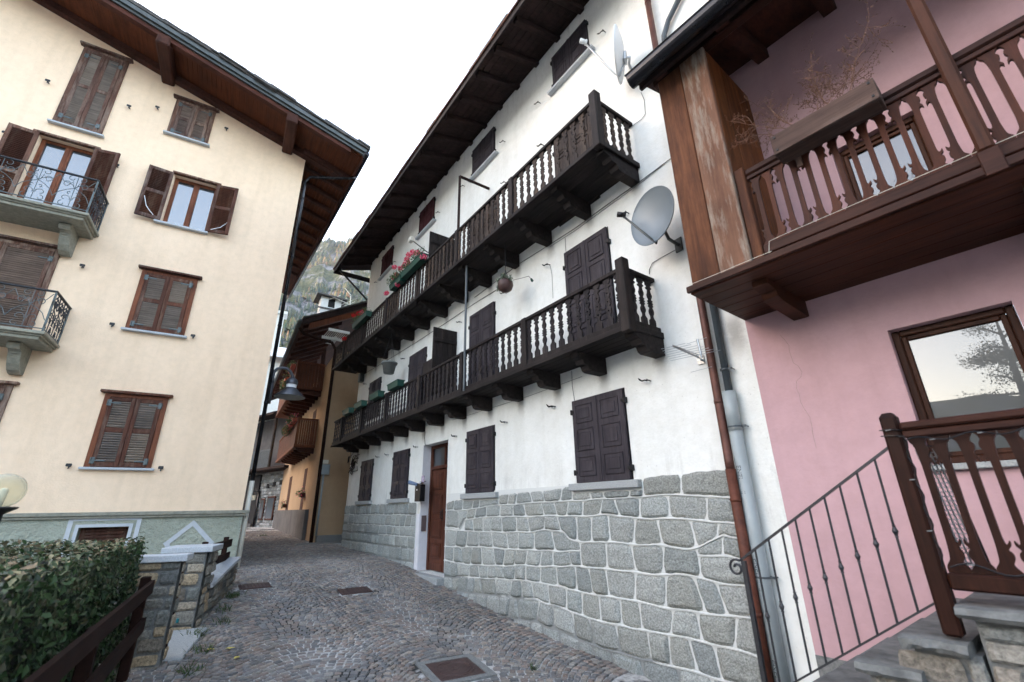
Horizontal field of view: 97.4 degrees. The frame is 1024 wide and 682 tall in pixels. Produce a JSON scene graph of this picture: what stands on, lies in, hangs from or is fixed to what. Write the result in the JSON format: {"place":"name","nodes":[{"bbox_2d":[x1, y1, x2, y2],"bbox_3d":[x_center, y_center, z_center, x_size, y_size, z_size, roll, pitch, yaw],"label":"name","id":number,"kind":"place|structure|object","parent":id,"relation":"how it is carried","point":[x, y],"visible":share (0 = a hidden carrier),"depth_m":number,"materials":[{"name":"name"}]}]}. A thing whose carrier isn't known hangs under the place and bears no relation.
{"place":"outdoors","nodes":[
{"label":"outdoors","id":0,"kind":"place"},
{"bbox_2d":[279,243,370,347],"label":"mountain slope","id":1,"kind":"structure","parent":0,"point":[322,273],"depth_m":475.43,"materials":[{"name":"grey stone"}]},
{"bbox_2d":[98,531,627,681],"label":"cobbled road","id":2,"kind":"structure","parent":0,"point":[287,560],"depth_m":5.88,"materials":[{"name":"grey stone"}]},
{"bbox_2d":[162,627,206,662],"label":"threshold slab","id":3,"kind":"structure","parent":2,"relation":"on","point":[176,643],"depth_m":5.15,"materials":[{"name":"stone"}]},
{"bbox_2d":[238,582,271,589],"bbox_3d":[-4.313,4.115,7.541,0.468,0.068,0.289,13,-25,-34],"label":"manhole cover","id":4,"kind":"object","parent":2,"relation":"on","point":[254,586],"visible":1,"depth_m":7.51,"materials":[{"name":"metal"}]},
{"bbox_2d":[337,586,372,594],"bbox_3d":[-2.656,4.227,7.602,0.508,0.076,0.329,13,-24,-32],"label":"manhole cover","id":5,"kind":"object","parent":2,"relation":"on","point":[355,590],"visible":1,"depth_m":7.57,"materials":[{"name":"metal"}]},
{"bbox_2d":[177,534,541,678],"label":"weeds","id":6,"kind":"object","parent":2,"relation":"on","point":[231,595],"visible":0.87,"depth_m":5.37,"materials":[{"name":"green plant"}]},
{"bbox_2d":[415,653,496,681],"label":"manhole cover","id":7,"kind":"object","parent":2,"relation":"on","point":[469,667],"visible":1,"depth_m":4.75,"materials":[{"name":"metal"}]},
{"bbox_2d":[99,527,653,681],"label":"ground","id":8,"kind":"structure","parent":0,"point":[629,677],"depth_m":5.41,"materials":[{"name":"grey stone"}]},
{"bbox_2d":[0,474,27,521],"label":"globe lamp","id":9,"kind":"object","parent":8,"relation":"on","point":[3,495],"visible":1,"depth_m":2.38,"materials":[{"name":"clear glass"}]},
{"bbox_2d":[0,536,147,681],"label":"hedge","id":10,"kind":"object","parent":8,"relation":"on","point":[50,608],"visible":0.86,"depth_m":2.75,"materials":[{"name":"green plant"}]},
{"bbox_2d":[22,576,154,681],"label":"wooden fence","id":11,"kind":"object","parent":8,"relation":"on","point":[79,654],"visible":1,"depth_m":3.00,"materials":[{"name":"brown wood"}]},
{"bbox_2d":[104,553,193,672],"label":"stone pillar","id":12,"kind":"structure","parent":8,"relation":"on","point":[164,571],"depth_m":4.75,"materials":[{"name":"grey stone"}]},
{"bbox_2d":[0,0,370,567],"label":"beige house","id":13,"kind":"structure","parent":8,"relation":"on","point":[172,197],"depth_m":9.73,"materials":[{"name":"paint"}]},
{"bbox_2d":[0,380,19,421],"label":"window","id":14,"kind":"structure","parent":13,"relation":"in","point":[6,387],"depth_m":8.05,"materials":[{"name":"brown wood"}]},
{"bbox_2d":[0,234,59,329],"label":"balcony door","id":15,"kind":"structure","parent":13,"relation":"in","point":[27,262],"depth_m":8.67,"materials":[{"name":"brown wood"}]},
{"bbox_2d":[0,122,120,222],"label":"balcony door","id":16,"kind":"structure","parent":13,"relation":"in","point":[17,142],"depth_m":9.53,"materials":[{"name":"brown wood"}]},
{"bbox_2d":[47,40,133,138],"bbox_3d":[-9.573,-5.749,10.264,0.960,2.374,0.130,11,-23,-29],"label":"window","id":17,"kind":"structure","parent":13,"relation":"in","point":[86,104],"depth_m":10.26,"materials":[{"name":"brown wood"}]},
{"bbox_2d":[76,527,128,557],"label":"basement window","id":18,"kind":"structure","parent":13,"relation":"in","point":[99,533],"depth_m":8.24,"materials":[{"name":"red wood"}]},
{"bbox_2d":[78,389,173,470],"bbox_3d":[-7.456,1.732,8.740,1.140,1.495,0.130,11,-23,-28],"label":"window","id":19,"kind":"structure","parent":13,"relation":"in","point":[113,399],"depth_m":8.74,"materials":[{"name":"brown wood"}]},
{"bbox_2d":[120,264,201,338],"bbox_3d":[-7.507,-0.839,9.685,1.140,1.475,0.130,11,-23,-28],"label":"window","id":20,"kind":"structure","parent":13,"relation":"in","point":[163,298],"depth_m":9.68,"materials":[{"name":"brown wood"}]},
{"bbox_2d":[134,164,238,234],"bbox_3d":[-7.604,-3.234,10.624,1.773,1.430,0.378,11,-23,-28],"label":"window","id":21,"kind":"structure","parent":13,"relation":"in","point":[193,207],"depth_m":10.64,"materials":[{"name":"brown wood"}]},
{"bbox_2d":[163,93,219,147],"bbox_3d":[-7.946,-5.465,11.171,0.965,1.175,0.130,11,-23,-28],"label":"window","id":22,"kind":"structure","parent":13,"relation":"in","point":[191,120],"depth_m":11.17,"materials":[{"name":"brown wood"}]},
{"bbox_2d":[268,366,304,403],"bbox_3d":[-5.413,1.131,10.971,0.700,0.953,0.804,-1,-20,0],"label":"street lamp","id":23,"kind":"object","parent":13,"relation":"attached to","point":[290,391],"visible":0.97,"depth_m":10.94,"materials":[{"name":"grey metal"}]},
{"bbox_2d":[160,543,222,629],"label":"stone pillar","id":24,"kind":"structure","parent":8,"relation":"on","point":[193,596],"depth_m":5.78,"materials":[{"name":"grey stone"}]},
{"bbox_2d":[163,561,185,659],"bbox_3d":[-3.991,3.070,5.244,0.066,1.003,1.016,14,-25,-35],"label":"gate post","id":25,"kind":"object","parent":24,"relation":"attached to","point":[173,612],"depth_m":4.88,"materials":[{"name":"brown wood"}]},
{"bbox_2d":[201,557,240,617],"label":"stone wall","id":26,"kind":"structure","parent":8,"relation":"on","point":[224,573],"depth_m":6.80,"materials":[{"name":"grey stone"}]},
{"bbox_2d":[202,537,232,564],"bbox_3d":[-4.607,3.353,6.977,0.105,0.515,1.681,6,-21,-19],"label":"wooden fence","id":27,"kind":"object","parent":26,"relation":"on","point":[225,554],"visible":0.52,"depth_m":7.38,"materials":[{"name":"brown wood"}]},
{"bbox_2d":[241,411,288,527],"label":"stone house","id":28,"kind":"structure","parent":8,"relation":"on","point":[266,490],"depth_m":25.22,"materials":[{"name":"grey stone"}]},
{"bbox_2d":[242,475,262,523],"bbox_3d":[-15.319,9.216,26.216,2.200,2.620,0.100,-16,-25,35],"label":"dark doorway","id":29,"kind":"structure","parent":28,"relation":"in","point":[258,478],"depth_m":25.87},
{"bbox_2d":[258,498,265,519],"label":"window","id":30,"kind":"structure","parent":28,"relation":"in","point":[260,517],"depth_m":24.95,"materials":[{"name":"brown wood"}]},
{"bbox_2d":[264,496,276,519],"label":"window","id":31,"kind":"structure","parent":28,"relation":"in","point":[270,507],"depth_m":24.40,"materials":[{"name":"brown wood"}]},
{"bbox_2d":[258,310,287,422],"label":"pale house","id":32,"kind":"structure","parent":8,"relation":"on","point":[272,406],"depth_m":31.07,"materials":[{"name":"paint"}]},
{"bbox_2d":[271,301,367,544],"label":"ochre house","id":33,"kind":"structure","parent":8,"relation":"on","point":[317,469],"depth_m":16.65,"materials":[{"name":"paint"}]},
{"bbox_2d":[281,500,286,508],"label":"flower box","id":34,"kind":"object","parent":33,"relation":"attached to","point":[284,505],"visible":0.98,"depth_m":20.92,"materials":[{"name":"brown wood"}]},
{"bbox_2d":[279,373,289,389],"bbox_3d":[-10.102,1.895,19.969,0.362,0.722,1.612,11,-23,-29],"label":"flower box","id":35,"kind":"object","parent":33,"relation":"attached to","point":[282,384],"visible":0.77,"depth_m":19.65,"materials":[{"name":"plant"}]},
{"bbox_2d":[281,419,292,436],"bbox_3d":[-9.211,3.561,18.461,0.383,0.596,2.051,11,-23,-29],"label":"flower box","id":36,"kind":"object","parent":33,"relation":"attached to","point":[286,428],"visible":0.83,"depth_m":18.25,"materials":[{"name":"plant"}]},
{"bbox_2d":[285,476,292,509],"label":"window","id":37,"kind":"structure","parent":33,"relation":"in","point":[290,481],"depth_m":21.03,"materials":[{"name":"brown wood"}]},
{"bbox_2d":[286,360,295,373],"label":"flower box","id":38,"kind":"object","parent":33,"relation":"attached to","point":[291,365],"visible":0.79,"depth_m":17.94,"materials":[{"name":"ceramic"}]},
{"bbox_2d":[287,413,297,425],"bbox_3d":[-8.389,2.997,17.209,0.352,0.524,1.004,11,-23,-29],"label":"flower box","id":39,"kind":"object","parent":33,"relation":"attached to","point":[293,421],"visible":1,"depth_m":17.06,"materials":[{"name":"plant"}]},
{"bbox_2d":[296,486,305,498],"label":"flower box","id":40,"kind":"object","parent":33,"relation":"attached to","point":[299,494],"visible":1,"depth_m":16.72,"materials":[{"name":"brown wood"}]},
{"bbox_2d":[299,468,307,509],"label":"window","id":41,"kind":"structure","parent":33,"relation":"in","point":[305,473],"depth_m":17.36,"materials":[{"name":"brown wood"}]},
{"bbox_2d":[311,409,316,438],"bbox_3d":[-7.978,3.528,18.006,0.012,1.495,0.796,11,-23,-29],"label":"door","id":42,"kind":"structure","parent":33,"relation":"in","point":[314,413],"depth_m":18.07,"materials":[{"name":"brown wood"}]},
{"bbox_2d":[319,347,326,386],"bbox_3d":[-7.891,1.251,18.633,0.012,1.804,1.162,11,-23,-29],"label":"door","id":43,"kind":"structure","parent":33,"relation":"in","point":[323,356],"depth_m":18.68,"materials":[{"name":"brown wood"}]},
{"bbox_2d":[313,292,347,343],"bbox_3d":[-8.042,-1.015,19.660,1.240,2.160,1.150,11,-23,-29],"label":"chimney","id":44,"kind":"object","parent":33,"relation":"on","point":[323,301],"visible":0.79,"depth_m":19.54,"materials":[{"name":"paint"}]},
{"bbox_2d":[329,288,353,306],"bbox_3d":[-7.449,-1.859,19.710,1.132,1.085,0.040,11,-23,-29],"label":"roof aerial","id":45,"kind":"object","parent":44,"relation":"attached to","point":[343,301],"visible":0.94,"depth_m":19.73,"materials":[{"name":"grey metal"}]},
{"bbox_2d":[331,0,901,681],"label":"white house","id":46,"kind":"structure","parent":8,"relation":"on","point":[579,450],"depth_m":6.62,"materials":[{"name":"paint"}]},
{"bbox_2d":[322,328,349,341],"bbox_3d":[-5.712,-0.193,14.570,0.650,0.090,0.850,13,-25,-34],"label":"clothes airer","id":47,"kind":"object","parent":46,"relation":"on","point":[336,331],"visible":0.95,"depth_m":14.51,"materials":[{"name":"white metal"}]},
{"bbox_2d":[342,407,353,415],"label":"flower box","id":48,"kind":"object","parent":46,"relation":"attached to","point":[347,411],"visible":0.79,"depth_m":12.87,"materials":[{"name":"green plastic"}]},
{"bbox_2d":[347,454,359,474],"bbox_3d":[-4.863,3.716,13.769,0.036,0.743,1.102,13,-25,-34],"label":"bare vine","id":49,"kind":"object","parent":46,"relation":"attached to","point":[353,462],"visible":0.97,"depth_m":13.73,"materials":[{"name":"plant"}]},
{"bbox_2d":[342,307,371,340],"bbox_3d":[-4.665,-0.632,13.428,0.267,0.669,2.270,13,-25,-34],"label":"flower box","id":50,"kind":"object","parent":46,"relation":"attached to","point":[364,317],"visible":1,"depth_m":13.01,"materials":[{"name":"green plastic"}]},
{"bbox_2d":[354,400,367,409],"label":"flower box","id":51,"kind":"object","parent":46,"relation":"attached to","point":[359,405],"visible":1,"depth_m":12.03,"materials":[{"name":"green plastic"}]},
{"bbox_2d":[358,373,364,382],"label":"junction box","id":52,"kind":"object","parent":46,"relation":"attached to","point":[361,376],"visible":0.9,"depth_m":14.50,"materials":[{"name":"black metal"}]},
{"bbox_2d":[355,459,373,504],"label":"window","id":53,"kind":"structure","parent":46,"relation":"in","point":[366,475],"depth_m":12.46,"materials":[{"name":"brown wood"}]},
{"bbox_2d":[366,377,381,420],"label":"window","id":54,"kind":"structure","parent":46,"relation":"in","point":[375,385],"depth_m":13.32,"materials":[{"name":"brown wood"}]},
{"bbox_2d":[369,390,384,400],"bbox_3d":[-3.382,1.374,11.246,0.186,0.143,0.636,13,-25,-34],"label":"flower box","id":55,"kind":"object","parent":46,"relation":"attached to","point":[377,395],"visible":1,"depth_m":11.10,"materials":[{"name":"green plastic"}]},
{"bbox_2d":[377,245,393,280],"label":"window","id":56,"kind":"structure","parent":46,"relation":"in","point":[387,260],"depth_m":14.79,"materials":[{"name":"brown wood"}]},
{"bbox_2d":[381,334,397,374],"bbox_3d":[-3.162,0.313,11.689,0.410,1.099,0.410,13,-25,-34],"label":"hanging pot","id":57,"kind":"object","parent":46,"relation":"hanging from","point":[389,366],"visible":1,"depth_m":11.44,"materials":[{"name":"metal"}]},
{"bbox_2d":[384,265,405,294],"bbox_3d":[-2.936,-1.599,11.214,0.344,0.766,1.183,13,-25,-34],"label":"flower box","id":58,"kind":"object","parent":46,"relation":"attached to","point":[397,281],"visible":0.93,"depth_m":11.01,"materials":[{"name":"green plastic"}]},
{"bbox_2d":[387,379,404,390],"bbox_3d":[-2.674,1.022,10.328,0.186,0.143,0.636,13,-25,-34],"label":"flower box","id":59,"kind":"object","parent":46,"relation":"attached to","point":[396,384],"visible":1,"depth_m":10.19,"materials":[{"name":"green plastic"}]},
{"bbox_2d":[386,448,410,502],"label":"window","id":60,"kind":"structure","parent":46,"relation":"in","point":[401,459],"depth_m":10.64,"materials":[{"name":"brown wood"}]},
{"bbox_2d":[399,246,428,279],"bbox_3d":[-2.271,-1.907,10.354,0.265,0.627,1.257,13,-25,-34],"label":"flower box","id":61,"kind":"object","parent":46,"relation":"attached to","point":[409,267],"visible":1,"depth_m":10.27,"materials":[{"name":"green plastic"}]},
{"bbox_2d":[406,347,426,409],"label":"window","id":62,"kind":"structure","parent":46,"relation":"in","point":[416,361],"depth_m":11.09,"materials":[{"name":"brown wood"}]},
{"bbox_2d":[408,476,425,501],"bbox_3d":[-2.030,3.175,9.667,0.478,0.520,0.192,-18,-26,39],"label":"mailbox","id":63,"kind":"object","parent":46,"relation":"attached to","point":[419,491],"visible":1,"depth_m":9.54,"materials":[{"name":"black metal"}]},
{"bbox_2d":[408,236,428,252],"bbox_3d":[-2.416,-2.497,11.829,0.642,0.346,0.166,11,-23,-29],"label":"white floodlight","id":64,"kind":"object","parent":46,"relation":"attached to","point":[410,239],"visible":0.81,"depth_m":11.71,"materials":[{"name":"metal"}]},
{"bbox_2d":[421,515,425,530],"bbox_3d":[-1.872,3.862,9.533,0.110,0.310,0.018,13,-25,-34],"label":"bell panel","id":65,"kind":"object","parent":46,"relation":"attached to","point":[423,522],"visible":1,"depth_m":9.52,"materials":[{"name":"metal"}]},
{"bbox_2d":[415,196,435,239],"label":"window","id":66,"kind":"structure","parent":46,"relation":"in","point":[427,215],"depth_m":12.54,"materials":[{"name":"brown wood"}]},
{"bbox_2d":[426,442,447,572],"bbox_3d":[-1.448,3.389,9.296,0.115,2.501,1.144,13,-25,-34],"label":"door","id":67,"kind":"structure","parent":46,"relation":"in","point":[439,453],"depth_m":9.42,"materials":[{"name":"brown wood"}]},
{"bbox_2d":[460,425,498,498],"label":"window","id":68,"kind":"structure","parent":46,"relation":"in","point":[480,443],"depth_m":7.93,"materials":[{"name":"brown wood"}]},
{"bbox_2d":[468,301,495,382],"bbox_3d":[-0.597,0.186,8.723,0.061,1.775,0.975,13,-25,-34],"label":"window","id":69,"kind":"structure","parent":46,"relation":"in","point":[482,324],"depth_m":8.74,"materials":[{"name":"wood"}]},
{"bbox_2d":[467,126,497,182],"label":"window","id":70,"kind":"structure","parent":46,"relation":"in","point":[485,151],"depth_m":10.30,"materials":[{"name":"brown wood"}]},
{"bbox_2d":[496,249,512,292],"bbox_3d":[-0.124,-1.263,7.815,0.283,0.924,0.385,13,-25,-34],"label":"hanging pot","id":71,"kind":"object","parent":46,"relation":"hanging from","point":[505,284],"visible":1,"depth_m":7.62,"materials":[{"name":"brown ceramic"}]},
{"bbox_2d":[547,19,594,95],"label":"window","id":72,"kind":"structure","parent":46,"relation":"in","point":[571,54],"depth_m":8.12,"materials":[{"name":"brown wood"}]},
{"bbox_2d":[552,113,599,226],"bbox_3d":[1.022,-2.855,7.394,0.062,1.765,0.981,13,-25,-34],"label":"window","id":73,"kind":"structure","parent":46,"relation":"in","point":[586,122],"depth_m":7.45,"materials":[{"name":"brown wood"}]},
{"bbox_2d":[563,226,617,339],"bbox_3d":[1.107,-0.681,6.515,0.062,1.815,0.975,13,-25,-34],"label":"window","id":74,"kind":"structure","parent":46,"relation":"in","point":[589,260],"depth_m":6.54,"materials":[{"name":"brown wood"}]},
{"bbox_2d":[568,388,641,490],"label":"window","id":75,"kind":"structure","parent":46,"relation":"in","point":[603,458],"depth_m":5.73,"materials":[{"name":"brown wood"}]},
{"bbox_2d":[579,24,631,84],"bbox_3d":[1.454,-4.081,6.464,0.860,0.804,0.520,13,-25,-34],"label":"satellite dish","id":76,"kind":"object","parent":46,"relation":"attached to","point":[621,57],"visible":0.98,"depth_m":6.32,"materials":[{"name":"metal"}]},
{"bbox_2d":[617,186,683,252],"bbox_3d":[1.696,-1.409,5.396,0.696,0.741,0.572,-16,-25,35],"label":"satellite dish","id":77,"kind":"object","parent":46,"relation":"attached to","point":[652,216],"visible":1,"depth_m":5.32,"materials":[{"name":"grey metal"}]},
{"bbox_2d":[662,337,719,371],"bbox_3d":[1.863,0.141,4.766,0.549,0.342,0.333,-2,-20,2],"label":"tv aerial","id":78,"kind":"object","parent":46,"relation":"attached to","point":[700,359],"visible":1,"depth_m":4.75,"materials":[{"name":"metal"}]},
{"bbox_2d":[624,0,1023,676],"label":"pink house","id":79,"kind":"structure","parent":8,"relation":"on","point":[862,278],"depth_m":3.62,"materials":[{"name":"paint"}]},
{"bbox_2d":[770,78,886,167],"bbox_3d":[2.306,-1.570,3.307,0.203,0.290,0.670,15,-25,-36],"label":"wooden planter","id":80,"kind":"object","parent":79,"relation":"attached to","point":[850,109],"visible":1,"depth_m":3.24,"materials":[{"name":"brown wood"}]},
{"bbox_2d":[725,0,905,153],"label":"dried shrub","id":81,"kind":"object","parent":80,"relation":"in","point":[828,87],"visible":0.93,"depth_m":3.39,"materials":[{"name":"brown plant"}]},
{"bbox_2d":[839,115,933,200],"bbox_3d":[3.290,-1.245,3.839,0.060,1.298,0.638,15,-25,-36],"label":"balcony door","id":82,"kind":"structure","parent":79,"relation":"in","point":[918,141],"depth_m":3.96,"materials":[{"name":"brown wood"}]},
{"bbox_2d":[891,305,1023,470],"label":"window","id":83,"kind":"structure","parent":79,"relation":"in","point":[971,363],"depth_m":3.30,"materials":[{"name":"brown wood"}]},
{"bbox_2d":[813,592,1023,681],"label":"stone stair","id":84,"kind":"object","parent":8,"relation":"on","point":[988,646],"visible":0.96,"depth_m":2.12,"materials":[{"name":"grey stone"}]},
{"bbox_2d":[729,447,933,681],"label":"iron handrail","id":85,"kind":"object","parent":84,"relation":"on","point":[743,566],"visible":1,"depth_m":2.57,"materials":[{"name":"brown metal"}]},
{"bbox_2d":[879,408,1023,637],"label":"terrace railing","id":86,"kind":"object","parent":84,"relation":"on","point":[943,584],"visible":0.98,"depth_m":2.17,"materials":[{"name":"brown wood"}]},
{"bbox_2d":[879,427,1023,576],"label":"fairy lights","id":87,"kind":"object","parent":86,"relation":"attached to","point":[932,530],"visible":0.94,"depth_m":2.22,"materials":[{"name":"black plastic"}]},
{"bbox_2d":[913,445,990,567],"bbox_3d":[2.253,0.869,2.257,0.016,0.703,0.203,15,-25,-36],"label":"folded drying rack","id":88,"kind":"object","parent":84,"relation":"on","point":[952,510],"visible":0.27,"depth_m":2.29,"materials":[{"name":"metal"}]},
{"bbox_2d":[135,0,1021,323],"label":"sky","id":89,"kind":"structure","parent":0,"point":[380,71],"materials":[{"name":"white"}]},
{"bbox_3d":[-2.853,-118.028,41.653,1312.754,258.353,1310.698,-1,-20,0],"label":"hills","id":90,"kind":"structure","parent":0,"visible":0},
{"bbox_2d":[278,236,368,347],"bbox_3d":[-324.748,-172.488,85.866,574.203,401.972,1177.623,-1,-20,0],"label":"hillside forest","id":91,"kind":"object","parent":90,"relation":"on","point":[316,260],"visible":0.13,"depth_m":441.05,"materials":[{"name":"green plant"}]}
]}

